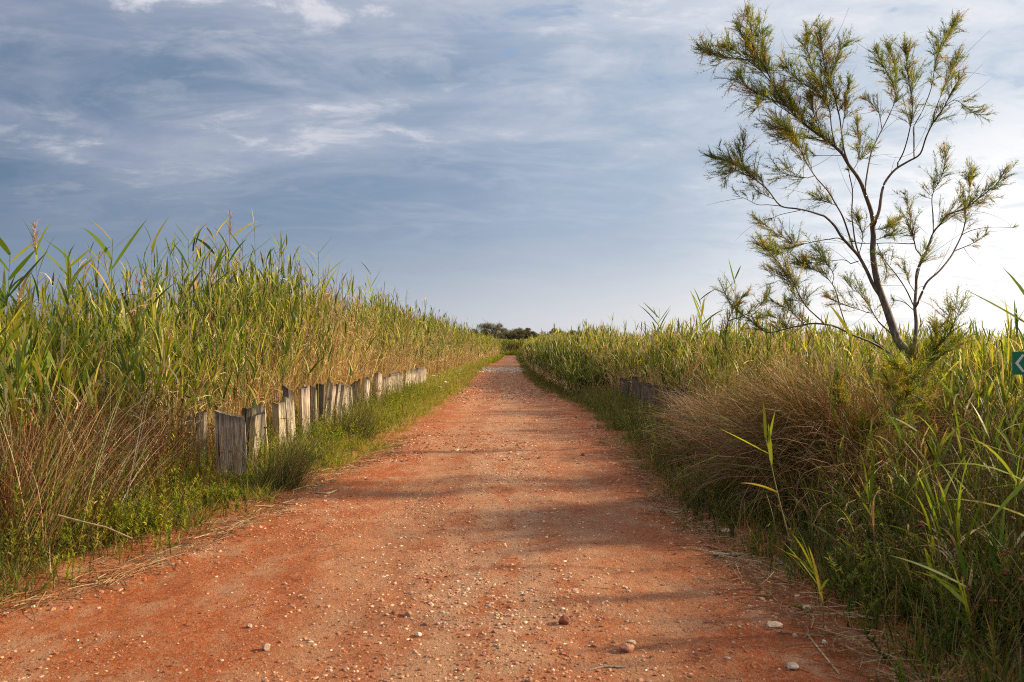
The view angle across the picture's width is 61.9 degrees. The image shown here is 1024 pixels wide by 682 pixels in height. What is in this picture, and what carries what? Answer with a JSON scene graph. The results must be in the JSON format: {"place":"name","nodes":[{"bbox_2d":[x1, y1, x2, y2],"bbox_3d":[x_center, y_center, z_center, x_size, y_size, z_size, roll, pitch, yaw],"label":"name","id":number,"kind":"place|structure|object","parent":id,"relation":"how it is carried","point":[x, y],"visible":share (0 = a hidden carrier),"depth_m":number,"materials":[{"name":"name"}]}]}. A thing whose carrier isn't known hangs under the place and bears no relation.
{"place":"outdoors","nodes":[
{"label":"outdoors","id":0,"kind":"place"},
{"bbox_2d":[479,366,523,373],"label":"pale gravel","id":1,"kind":"structure","parent":0,"point":[499,369],"depth_m":56.95,"materials":[{"name":"beige gravel"}]},
{"bbox_2d":[0,355,1023,681],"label":"dirt track","id":2,"kind":"structure","parent":0,"point":[146,615],"depth_m":5.20,"materials":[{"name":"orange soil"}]},
{"bbox_2d":[73,496,188,547],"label":"leafy bush","id":3,"kind":"object","parent":2,"relation":"on","point":[156,532],"visible":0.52,"depth_m":6.66,"materials":[{"name":"green plant"}]},
{"bbox_2d":[235,456,291,487],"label":"leafy bush","id":4,"kind":"object","parent":2,"relation":"on","point":[250,477],"visible":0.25,"depth_m":9.10,"materials":[{"name":"green plant"}]},
{"bbox_2d":[0,435,987,681],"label":"fallen straw","id":5,"kind":"object","parent":2,"relation":"on","point":[754,560],"visible":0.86,"depth_m":5.57,"materials":[{"name":"beige plant"}]},
{"bbox_2d":[558,615,569,624],"bbox_3d":[0.280,1.498,4.577,0.062,0.058,0.052,0,0,13],"label":"stone","id":6,"kind":"object","parent":2,"relation":"on","point":[564,619],"visible":1,"depth_m":4.56,"materials":[{"name":"pink stone"}]},
{"bbox_2d":[619,643,634,652],"bbox_3d":[0.561,1.505,4.178,0.079,0.053,0.074,0,-1,-43],"label":"stone","id":7,"kind":"object","parent":2,"relation":"on","point":[627,647],"visible":0.98,"depth_m":4.15,"materials":[{"name":"stone"}]},
{"bbox_2d":[712,552,744,555],"bbox_3d":[1.544,1.514,6.044,0.256,0.038,0.051,0,0,-10],"label":"stick","id":8,"kind":"object","parent":2,"relation":"on","point":[721,554],"visible":0.78,"depth_m":6.03,"materials":[{"name":"brown wood"}]},
{"bbox_2d":[688,468,783,511],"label":"leafy bush","id":9,"kind":"object","parent":2,"relation":"on","point":[729,489],"visible":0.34,"depth_m":7.84,"materials":[{"name":"green plant"}]},
{"bbox_2d":[726,402,796,565],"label":"tall reed","id":10,"kind":"object","parent":2,"relation":"on","point":[769,446],"visible":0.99,"depth_m":6.04,"materials":[{"name":"green plant"}]},
{"bbox_2d":[767,621,782,628],"bbox_3d":[1.393,1.506,4.519,0.086,0.038,0.060,0,0,5],"label":"stone","id":11,"kind":"object","parent":2,"relation":"on","point":[774,624],"visible":0.94,"depth_m":4.50,"materials":[{"name":"beige stone"}]},
{"bbox_2d":[786,662,798,669],"bbox_3d":[1.296,1.501,3.940,0.043,0.031,0.059,0,-1,-40],"label":"stone","id":12,"kind":"object","parent":2,"relation":"on","point":[792,665],"visible":1,"depth_m":3.93,"materials":[{"name":"beige stone"}]},
{"bbox_2d":[783,535,828,627],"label":"tall reed","id":13,"kind":"object","parent":2,"relation":"on","point":[820,587],"visible":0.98,"depth_m":4.45,"materials":[{"name":"green plant"}]},
{"bbox_2d":[808,635,839,674],"bbox_3d":[1.498,1.506,4.119,0.011,0.019,0.511,0,0,4],"label":"stick","id":14,"kind":"object","parent":2,"relation":"on","point":[835,669],"visible":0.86,"depth_m":4.10,"materials":[{"name":"wood"}]},
{"bbox_2d":[804,480,858,558],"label":"tall reed","id":15,"kind":"object","parent":2,"relation":"on","point":[840,543],"visible":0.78,"depth_m":5.31,"materials":[{"name":"green plant"}]},
{"bbox_2d":[789,521,959,634],"bbox_3d":[2.002,1.290,4.839,0.951,0.521,0.904,0,-1,-27],"label":"leafy bush","id":16,"kind":"object","parent":2,"relation":"on","point":[865,565],"visible":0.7,"depth_m":4.88,"materials":[{"name":"green plant"}]},
{"bbox_2d":[893,541,977,673],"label":"tall reed","id":17,"kind":"object","parent":2,"relation":"on","point":[950,587],"visible":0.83,"depth_m":3.86,"materials":[{"name":"green plant"}]},
{"bbox_2d":[0,0,1023,347],"label":"sky","id":18,"kind":"structure","parent":0,"point":[535,165],"materials":[{"name":"blue"}]},
{"bbox_2d":[1,348,1023,681],"bbox_3d":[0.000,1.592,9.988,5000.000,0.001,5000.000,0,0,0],"label":"ground","id":19,"kind":"structure","parent":0,"point":[771,520],"depth_m":5.98,"materials":[{"name":"green plant"}]},
{"bbox_2d":[0,238,47,454],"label":"tall reed","id":20,"kind":"object","parent":19,"relation":"on","point":[3,245],"visible":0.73,"depth_m":6.98,"materials":[{"name":"green plant"}]},
{"bbox_2d":[17,219,56,392],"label":"tall reed","id":21,"kind":"object","parent":19,"relation":"on","point":[35,246],"visible":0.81,"depth_m":8.41,"materials":[{"name":"green plant"}]},
{"bbox_2d":[39,240,100,338],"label":"tall reed","id":22,"kind":"object","parent":19,"relation":"on","point":[62,269],"visible":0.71,"depth_m":8.61,"materials":[{"name":"green plant"}]},
{"bbox_2d":[17,459,156,556],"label":"leafy bush","id":23,"kind":"object","parent":19,"relation":"on","point":[93,511],"visible":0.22,"depth_m":6.45,"materials":[{"name":"green plant"}]},
{"bbox_2d":[0,356,189,573],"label":"rush tussock","id":24,"kind":"object","parent":19,"relation":"on","point":[29,504],"visible":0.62,"depth_m":5.96,"materials":[{"name":"brown plant"}]},
{"bbox_2d":[57,515,131,538],"bbox_3d":[-2.698,1.200,5.514,0.573,0.126,0.013,0,0,15],"label":"dry cane","id":25,"kind":"object","parent":24,"relation":"attached to","point":[93,524],"visible":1,"depth_m":5.51,"materials":[{"name":"plant"}]},
{"bbox_2d":[1,361,227,543],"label":"rush tussock","id":26,"kind":"object","parent":19,"relation":"on","point":[128,490],"visible":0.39,"depth_m":6.66,"materials":[{"name":"brown plant"}]},
{"bbox_2d":[83,218,147,440],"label":"tall reed","id":27,"kind":"object","parent":19,"relation":"on","point":[101,244],"visible":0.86,"depth_m":8.20,"materials":[{"name":"green plant"}]},
{"bbox_2d":[85,434,200,510],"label":"leafy bush","id":28,"kind":"object","parent":19,"relation":"on","point":[194,479],"visible":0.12,"depth_m":7.64,"materials":[{"name":"green plant"}]},
{"bbox_2d":[132,216,179,434],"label":"tall reed","id":29,"kind":"object","parent":19,"relation":"on","point":[152,250],"visible":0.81,"depth_m":9.97,"materials":[{"name":"green plant"}]},
{"bbox_2d":[155,448,220,491],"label":"leafy bush","id":30,"kind":"object","parent":19,"relation":"on","point":[188,475],"visible":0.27,"depth_m":8.80,"materials":[{"name":"green plant"}]},
{"bbox_2d":[171,223,213,415],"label":"tall reed","id":31,"kind":"object","parent":19,"relation":"on","point":[187,266],"visible":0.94,"depth_m":10.21,"materials":[{"name":"green plant"}]},
{"bbox_2d":[186,409,207,474],"bbox_3d":[-3.765,1.291,10.209,0.251,0.942,0.134,-1,-1,-12],"label":"wooden post","id":32,"kind":"object","parent":19,"relation":"on","point":[203,424],"visible":0.38,"depth_m":10.17,"materials":[{"name":"grey wood"}]},
{"bbox_2d":[176,219,231,410],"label":"tall reed","id":33,"kind":"object","parent":19,"relation":"on","point":[212,251],"visible":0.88,"depth_m":10.62,"materials":[{"name":"green plant"}]},
{"bbox_2d":[180,481,244,508],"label":"leafy bush","id":34,"kind":"object","parent":19,"relation":"on","point":[220,493],"visible":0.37,"depth_m":8.11,"materials":[{"name":"green plant"}]},
{"bbox_2d":[0,368,427,575],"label":"rushes","id":35,"kind":"object","parent":19,"relation":"on","point":[158,452],"visible":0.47,"depth_m":7.26,"materials":[{"name":"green plant"}]},
{"bbox_2d":[0,374,446,604],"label":"green herbs","id":36,"kind":"object","parent":19,"relation":"on","point":[401,395],"visible":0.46,"depth_m":6.98,"materials":[{"name":"green plant"}]},
{"bbox_2d":[215,410,246,482],"bbox_3d":[-3.103,1.262,9.438,0.340,1.006,0.119,-1,0,-9],"label":"wooden post","id":37,"kind":"object","parent":19,"relation":"on","point":[231,424],"visible":0.64,"depth_m":9.40,"materials":[{"name":"grey wood"}]},
{"bbox_2d":[215,210,257,412],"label":"tall reed","id":38,"kind":"object","parent":19,"relation":"on","point":[229,233],"visible":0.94,"depth_m":10.79,"materials":[{"name":"green plant"}]},
{"bbox_2d":[219,224,271,407],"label":"tall reed","id":39,"kind":"object","parent":19,"relation":"on","point":[244,301],"visible":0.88,"depth_m":11.04,"materials":[{"name":"green plant"}]},
{"bbox_2d":[242,408,255,465],"bbox_3d":[-3.220,1.294,10.437,0.175,0.958,0.141,-1,0,-9],"label":"wooden post","id":40,"kind":"object","parent":19,"relation":"on","point":[248,412],"visible":0.23,"depth_m":10.38,"materials":[{"name":"grey wood"}]},
{"bbox_2d":[0,354,503,617],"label":"grass","id":41,"kind":"structure","parent":19,"relation":"on","point":[470,371],"depth_m":8.63,"materials":[{"name":"green plant"}]},
{"bbox_2d":[0,212,505,497],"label":"reed bed","id":42,"kind":"object","parent":19,"relation":"on","point":[362,343],"visible":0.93,"depth_m":12.10,"materials":[{"name":"green plant"}]},
{"bbox_2d":[248,410,264,471],"bbox_3d":[-3.091,1.297,10.325,0.160,0.923,0.133,5,-3,-36],"label":"wooden post","id":43,"kind":"object","parent":19,"relation":"on","point":[259,420],"visible":0.5,"depth_m":10.30,"materials":[{"name":"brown wood"}]},
{"bbox_2d":[254,401,268,459],"bbox_3d":[-3.132,1.264,10.687,0.152,1.041,0.160,-4,1,-26],"label":"wooden post","id":44,"kind":"object","parent":19,"relation":"on","point":[260,408],"visible":0.29,"depth_m":10.63,"materials":[{"name":"grey wood"}]},
{"bbox_2d":[272,402,285,455],"bbox_3d":[-3.124,1.298,11.474,0.144,0.966,0.160,-2,2,-42],"label":"wooden post","id":45,"kind":"object","parent":19,"relation":"on","point":[278,409],"visible":0.51,"depth_m":11.42,"materials":[{"name":"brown wood"}]},
{"bbox_2d":[261,232,296,397],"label":"tall reed","id":46,"kind":"object","parent":19,"relation":"on","point":[277,298],"visible":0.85,"depth_m":12.39,"materials":[{"name":"green plant"}]},
{"bbox_2d":[212,412,364,493],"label":"rush tussock","id":47,"kind":"object","parent":19,"relation":"on","point":[293,476],"visible":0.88,"depth_m":8.83,"materials":[{"name":"green plant"}]},
{"bbox_2d":[282,396,295,441],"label":"wooden post","id":48,"kind":"object","parent":19,"relation":"on","point":[289,408],"visible":0.41,"depth_m":12.04,"materials":[{"name":"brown wood"}]},
{"bbox_2d":[282,383,296,438],"bbox_3d":[-3.258,1.217,12.526,0.164,1.217,0.166,-3,0,-21],"label":"wooden post","id":49,"kind":"object","parent":19,"relation":"on","point":[288,392],"visible":0.24,"depth_m":12.45,"materials":[{"name":"grey wood"}]},
{"bbox_2d":[298,384,309,440],"bbox_3d":[-3.157,1.243,12.959,0.148,1.177,0.165,-2,1,-41],"label":"wooden post","id":50,"kind":"object","parent":19,"relation":"on","point":[304,397],"visible":0.54,"depth_m":12.89,"materials":[{"name":"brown wood"}]},
{"bbox_2d":[309,385,317,431],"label":"wooden post","id":51,"kind":"object","parent":19,"relation":"on","point":[314,397],"visible":0.46,"depth_m":13.46,"materials":[{"name":"grey wood"}]},
{"bbox_2d":[291,440,348,470],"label":"leafy bush","id":52,"kind":"object","parent":19,"relation":"on","point":[338,458],"visible":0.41,"depth_m":10.51,"materials":[{"name":"green plant"}]},
{"bbox_2d":[316,384,324,423],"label":"wooden post","id":53,"kind":"object","parent":19,"relation":"on","point":[322,394],"visible":0.32,"depth_m":13.88,"materials":[{"name":"grey wood"}]},
{"bbox_2d":[296,417,348,452],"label":"leafy bush","id":54,"kind":"object","parent":19,"relation":"on","point":[315,429],"visible":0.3,"depth_m":12.15,"materials":[{"name":"green plant"}]},
{"bbox_2d":[302,237,345,430],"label":"tall reed","id":55,"kind":"object","parent":19,"relation":"on","point":[310,305],"visible":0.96,"depth_m":13.51,"materials":[{"name":"green plant"}]},
{"bbox_2d":[324,379,335,426],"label":"wooden post","id":56,"kind":"object","parent":19,"relation":"on","point":[330,388],"visible":0.45,"depth_m":14.52,"materials":[{"name":"grey wood"}]},
{"bbox_2d":[333,384,344,420],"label":"wooden post","id":57,"kind":"object","parent":19,"relation":"on","point":[339,396],"visible":0.41,"depth_m":15.27,"materials":[{"name":"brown wood"}]},
{"bbox_2d":[303,389,400,442],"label":"rush tussock","id":58,"kind":"object","parent":19,"relation":"on","point":[363,422],"visible":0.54,"depth_m":12.99,"materials":[{"name":"green plant"}]},
{"bbox_2d":[351,379,360,407],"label":"wooden post","id":59,"kind":"object","parent":19,"relation":"on","point":[353,385],"visible":0.31,"depth_m":17.51,"materials":[{"name":"grey wood"}]},
{"bbox_2d":[361,377,369,410],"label":"wooden post","id":60,"kind":"object","parent":19,"relation":"on","point":[365,382],"visible":0.37,"depth_m":18.59,"materials":[{"name":"brown wood"}]},
{"bbox_2d":[362,263,382,315],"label":"tall reed","id":61,"kind":"object","parent":19,"relation":"on","point":[370,288],"visible":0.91,"depth_m":19.05,"materials":[{"name":"green plant"}]},
{"bbox_2d":[345,405,401,428],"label":"leafy bush","id":62,"kind":"object","parent":19,"relation":"on","point":[378,418],"visible":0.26,"depth_m":15.44,"materials":[{"name":"green plant"}]},
{"bbox_2d":[373,373,381,407],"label":"wooden post","id":63,"kind":"object","parent":19,"relation":"on","point":[376,381],"visible":0.49,"depth_m":20.40,"materials":[{"name":"brown wood"}]},
{"bbox_2d":[388,373,396,393],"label":"wooden post","id":64,"kind":"object","parent":19,"relation":"on","point":[393,376],"visible":0.34,"depth_m":23.71,"materials":[{"name":"brown wood"}]},
{"bbox_2d":[404,370,411,389],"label":"wooden post","id":65,"kind":"object","parent":19,"relation":"on","point":[408,375],"visible":0.38,"depth_m":26.48,"materials":[{"name":"brown wood"}]},
{"bbox_2d":[416,367,423,382],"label":"wooden post","id":66,"kind":"object","parent":19,"relation":"on","point":[420,374],"visible":0.36,"depth_m":29.91,"materials":[{"name":"brown wood"}]},
{"bbox_2d":[460,319,510,340],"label":"tree","id":67,"kind":"object","parent":19,"relation":"on","point":[487,327],"visible":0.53,"depth_m":277.61,"materials":[{"name":"green plant"}]},
{"bbox_2d":[495,338,525,354],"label":"reed bed","id":68,"kind":"object","parent":19,"relation":"on","point":[511,347],"visible":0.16,"depth_m":170.55,"materials":[{"name":"green plant"}]},
{"bbox_2d":[500,329,526,344],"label":"tree","id":69,"kind":"object","parent":19,"relation":"on","point":[521,335],"visible":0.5,"depth_m":274.62,"materials":[{"name":"green plant"}]},
{"bbox_2d":[512,328,536,347],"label":"tree","id":70,"kind":"object","parent":19,"relation":"on","point":[529,333],"visible":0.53,"depth_m":279.93,"materials":[{"name":"green plant"}]},
{"bbox_2d":[518,338,616,394],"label":"young reeds","id":71,"kind":"object","parent":19,"relation":"on","point":[553,360],"visible":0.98,"depth_m":29.39,"materials":[{"name":"green plant"}]},
{"bbox_2d":[623,378,630,398],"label":"wooden post","id":72,"kind":"object","parent":19,"relation":"on","point":[627,385],"visible":0.45,"depth_m":22.44,"materials":[{"name":"grey wood"}]},
{"bbox_2d":[632,376,638,402],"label":"wooden post","id":73,"kind":"object","parent":19,"relation":"on","point":[635,380],"visible":0.43,"depth_m":21.36,"materials":[{"name":"grey wood"}]},
{"bbox_2d":[636,382,643,403],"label":"wooden post","id":74,"kind":"object","parent":19,"relation":"on","point":[638,391],"visible":0.39,"depth_m":20.20,"materials":[{"name":"grey wood"}]},
{"bbox_2d":[641,382,650,407],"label":"wooden post","id":75,"kind":"object","parent":19,"relation":"on","point":[644,391],"visible":0.35,"depth_m":19.06,"materials":[{"name":"grey wood"}]},
{"bbox_2d":[648,385,657,409],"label":"wooden post","id":76,"kind":"object","parent":19,"relation":"on","point":[652,390],"visible":0.37,"depth_m":18.10,"materials":[{"name":"grey wood"}]},
{"bbox_2d":[639,302,669,393],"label":"tall reed","id":77,"kind":"object","parent":19,"relation":"on","point":[657,324],"visible":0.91,"depth_m":18.00,"materials":[{"name":"green plant"}]},
{"bbox_2d":[663,387,670,411],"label":"wooden post","id":78,"kind":"object","parent":19,"relation":"on","point":[664,390],"visible":0.2,"depth_m":17.01,"materials":[{"name":"grey wood"}]},
{"bbox_2d":[636,375,758,441],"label":"grass tussock","id":79,"kind":"object","parent":19,"relation":"on","point":[676,410],"depth_m":11.95,"materials":[{"name":"plant"}]},
{"bbox_2d":[691,289,724,399],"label":"tall reed","id":80,"kind":"object","parent":19,"relation":"on","point":[702,309],"visible":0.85,"depth_m":15.44,"materials":[{"name":"green plant"}]},
{"bbox_2d":[621,370,826,476],"bbox_3d":[2.586,0.910,9.783,2.551,1.320,2.832,0,-1,40],"label":"grass tussock","id":81,"kind":"object","parent":19,"relation":"on","point":[689,433],"depth_m":9.75,"materials":[{"name":"brown plant"}]},
{"bbox_2d":[725,261,747,395],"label":"tall reed","id":82,"kind":"object","parent":19,"relation":"on","point":[737,300],"visible":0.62,"depth_m":13.18,"materials":[{"name":"green plant"}]},
{"bbox_2d":[707,272,776,403],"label":"feathery shrub","id":83,"kind":"object","parent":19,"relation":"on","point":[767,292],"visible":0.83,"depth_m":12.99,"materials":[{"name":"green plant"}]},
{"bbox_2d":[645,346,892,465],"bbox_3d":[3.049,0.760,9.816,3.191,1.620,3.011,0,-1,-33],"label":"grass tussock","id":84,"kind":"object","parent":19,"relation":"on","point":[737,403],"depth_m":9.78,"materials":[{"name":"plant"}]},
{"bbox_2d":[516,294,1023,498],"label":"reed bed","id":85,"kind":"object","parent":19,"relation":"on","point":[641,356],"visible":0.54,"depth_m":15.59,"materials":[{"name":"green plant"}]},
{"bbox_2d":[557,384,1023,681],"bbox_3d":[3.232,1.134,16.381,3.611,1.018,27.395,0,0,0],"label":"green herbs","id":86,"kind":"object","parent":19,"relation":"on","point":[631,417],"visible":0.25,"depth_m":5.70,"materials":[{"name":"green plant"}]},
{"bbox_2d":[610,363,1023,681],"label":"rushes","id":87,"kind":"object","parent":19,"relation":"on","point":[1019,500],"visible":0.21,"depth_m":5.42,"materials":[{"name":"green plant"}]},
{"bbox_2d":[626,308,1020,540],"bbox_3d":[2.901,0.580,7.745,4.044,1.947,3.677,0,0,18],"label":"grass tussock","id":88,"kind":"object","parent":19,"relation":"on","point":[796,418],"depth_m":7.44,"materials":[{"name":"plant"}]},
{"bbox_2d":[824,306,874,417],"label":"tall reed","id":89,"kind":"object","parent":19,"relation":"on","point":[849,332],"visible":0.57,"depth_m":7.61,"materials":[{"name":"green plant"}]},
{"bbox_2d":[687,0,1020,375],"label":"feathery tree","id":90,"kind":"object","parent":19,"relation":"on","point":[782,94],"visible":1,"depth_m":10.28,"materials":[{"name":"green plant"}]},
{"bbox_2d":[734,376,1023,543],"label":"grass tussock","id":91,"kind":"object","parent":19,"relation":"on","point":[880,472],"depth_m":6.71,"materials":[{"name":"plant"}]},
{"bbox_2d":[822,346,945,481],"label":"feathery shrub","id":92,"kind":"object","parent":19,"relation":"on","point":[901,365],"visible":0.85,"depth_m":6.98,"materials":[{"name":"green plant"}]},
{"bbox_2d":[818,448,967,564],"bbox_3d":[2.724,1.165,6.022,1.116,0.790,1.100,0,0,0],"label":"leafy bush","id":93,"kind":"object","parent":19,"relation":"on","point":[882,503],"visible":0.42,"depth_m":5.96,"materials":[{"name":"green plant"}]},
{"bbox_2d":[762,384,1023,610],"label":"young reeds","id":94,"kind":"object","parent":19,"relation":"on","point":[958,509],"visible":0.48,"depth_m":5.73,"materials":[{"name":"green plant"}]},
{"bbox_2d":[875,487,939,615],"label":"tall reed","id":95,"kind":"object","parent":19,"relation":"on","point":[932,542],"visible":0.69,"depth_m":4.55,"materials":[{"name":"green plant"}]},
{"bbox_2d":[888,402,927,490],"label":"tall reed","id":96,"kind":"object","parent":19,"relation":"on","point":[909,440],"visible":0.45,"depth_m":6.40,"materials":[{"name":"green plant"}]},
{"bbox_2d":[816,356,1008,488],"bbox_3d":[3.739,0.771,8.648,2.954,1.579,3.232,0,0,0],"label":"grass tussock","id":97,"kind":"object","parent":19,"relation":"on","point":[921,416],"depth_m":8.10,"materials":[{"name":"green plant"}]},
{"bbox_2d":[859,285,984,436],"bbox_3d":[4.185,0.510,8.623,1.459,2.218,1.007,0,0,0],"label":"feathery shrub","id":98,"kind":"object","parent":19,"relation":"on","point":[936,339],"visible":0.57,"depth_m":8.57,"materials":[{"name":"green plant"}]},
{"bbox_2d":[827,362,1021,481],"bbox_3d":[4.642,0.857,9.309,3.541,1.420,3.160,0,0,-15],"label":"grass tussock","id":99,"kind":"object","parent":19,"relation":"on","point":[931,406],"depth_m":8.87,"materials":[{"name":"green plant"}]},
{"bbox_2d":[879,467,1022,605],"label":"leafy bush","id":100,"kind":"object","parent":19,"relation":"on","point":[934,533],"visible":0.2,"depth_m":5.10,"materials":[{"name":"green plant"}]},
{"bbox_2d":[882,534,1023,672],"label":"leafy bush","id":101,"kind":"object","parent":19,"relation":"on","point":[964,615],"visible":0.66,"depth_m":4.30,"materials":[{"name":"green plant"}]},
{"bbox_2d":[940,406,981,512],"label":"tall reed","id":102,"kind":"object","parent":19,"relation":"on","point":[959,482],"visible":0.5,"depth_m":5.61,"materials":[{"name":"green plant"}]},
{"bbox_2d":[939,432,1023,524],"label":"tall reed","id":103,"kind":"object","parent":19,"relation":"on","point":[1017,489],"visible":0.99,"depth_m":4.42,"materials":[{"name":"green plant"}]},
{"bbox_2d":[966,269,1023,322],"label":"tall reed","id":104,"kind":"object","parent":19,"relation":"on","point":[1022,291],"visible":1,"depth_m":5.45,"materials":[{"name":"green plant"}]},
{"bbox_2d":[1012,352,1023,374],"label":"direction sign","id":105,"kind":"object","parent":19,"relation":"on","point":[1017,363],"visible":1,"depth_m":5.59,"materials":[{"name":"green metal"}]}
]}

